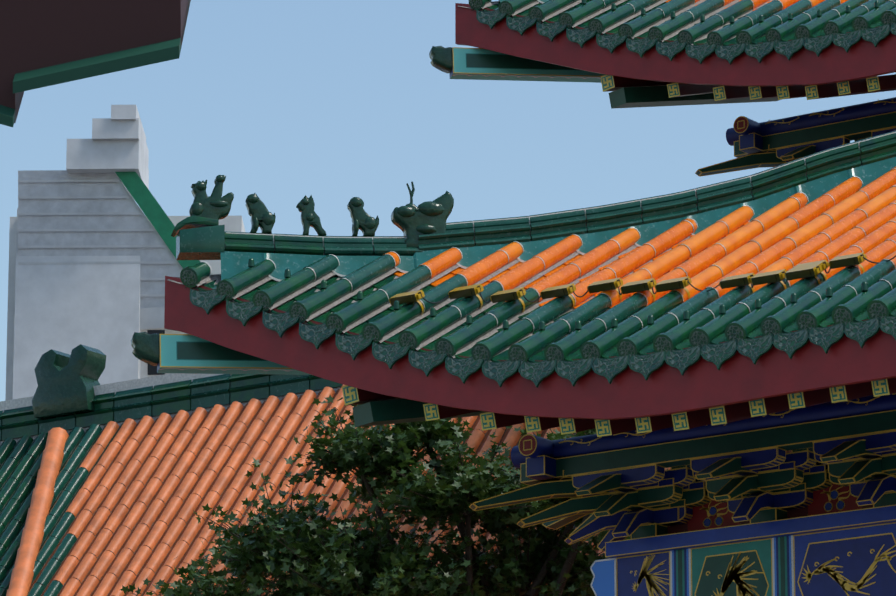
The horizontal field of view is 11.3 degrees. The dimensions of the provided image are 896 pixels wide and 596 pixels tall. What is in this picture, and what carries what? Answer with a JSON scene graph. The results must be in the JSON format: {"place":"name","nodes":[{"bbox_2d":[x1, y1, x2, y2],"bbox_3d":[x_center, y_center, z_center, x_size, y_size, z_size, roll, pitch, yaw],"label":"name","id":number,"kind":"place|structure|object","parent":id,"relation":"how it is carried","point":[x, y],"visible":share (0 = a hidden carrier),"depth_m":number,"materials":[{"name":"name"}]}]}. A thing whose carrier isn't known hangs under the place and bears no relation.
{"place":"outdoors","nodes":[
{"label":"outdoors","id":0,"kind":"place"},
{"bbox_2d":[0,0,190,126],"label":"eave","id":1,"kind":"object","parent":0,"point":[44,43],"visible":1,"depth_m":10.88,"materials":[{"name":"red"}]},
{"bbox_2d":[5,105,245,400],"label":"building","id":2,"kind":"structure","parent":0,"point":[93,262],"depth_m":94.91,"materials":[{"name":"stone"}]},
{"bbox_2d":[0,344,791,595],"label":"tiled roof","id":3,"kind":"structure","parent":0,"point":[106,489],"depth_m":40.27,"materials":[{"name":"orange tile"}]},
{"bbox_2d":[0,0,895,401],"label":"sky","id":4,"kind":"structure","parent":0,"point":[334,102],"materials":[{"name":"blue"}]},
{"bbox_2d":[131,131,895,595],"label":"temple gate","id":5,"kind":"structure","parent":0,"point":[721,349],"depth_m":29.17,"materials":[{"name":"green tile"}]},
{"bbox_2d":[429,0,895,176],"bbox_3d":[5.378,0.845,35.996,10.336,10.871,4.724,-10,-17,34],"label":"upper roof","id":6,"kind":"structure","parent":5,"relation":"on","point":[641,53],"depth_m":37.00,"materials":[{"name":"green tile"}]},
{"label":"ground","id":7,"kind":"structure","parent":0,"visible":0},
{"bbox_2d":[120,395,667,595],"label":"maple tree","id":8,"kind":"object","parent":7,"relation":"on","point":[325,562],"visible":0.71,"depth_m":32.97,"materials":[{"name":"green plant"}]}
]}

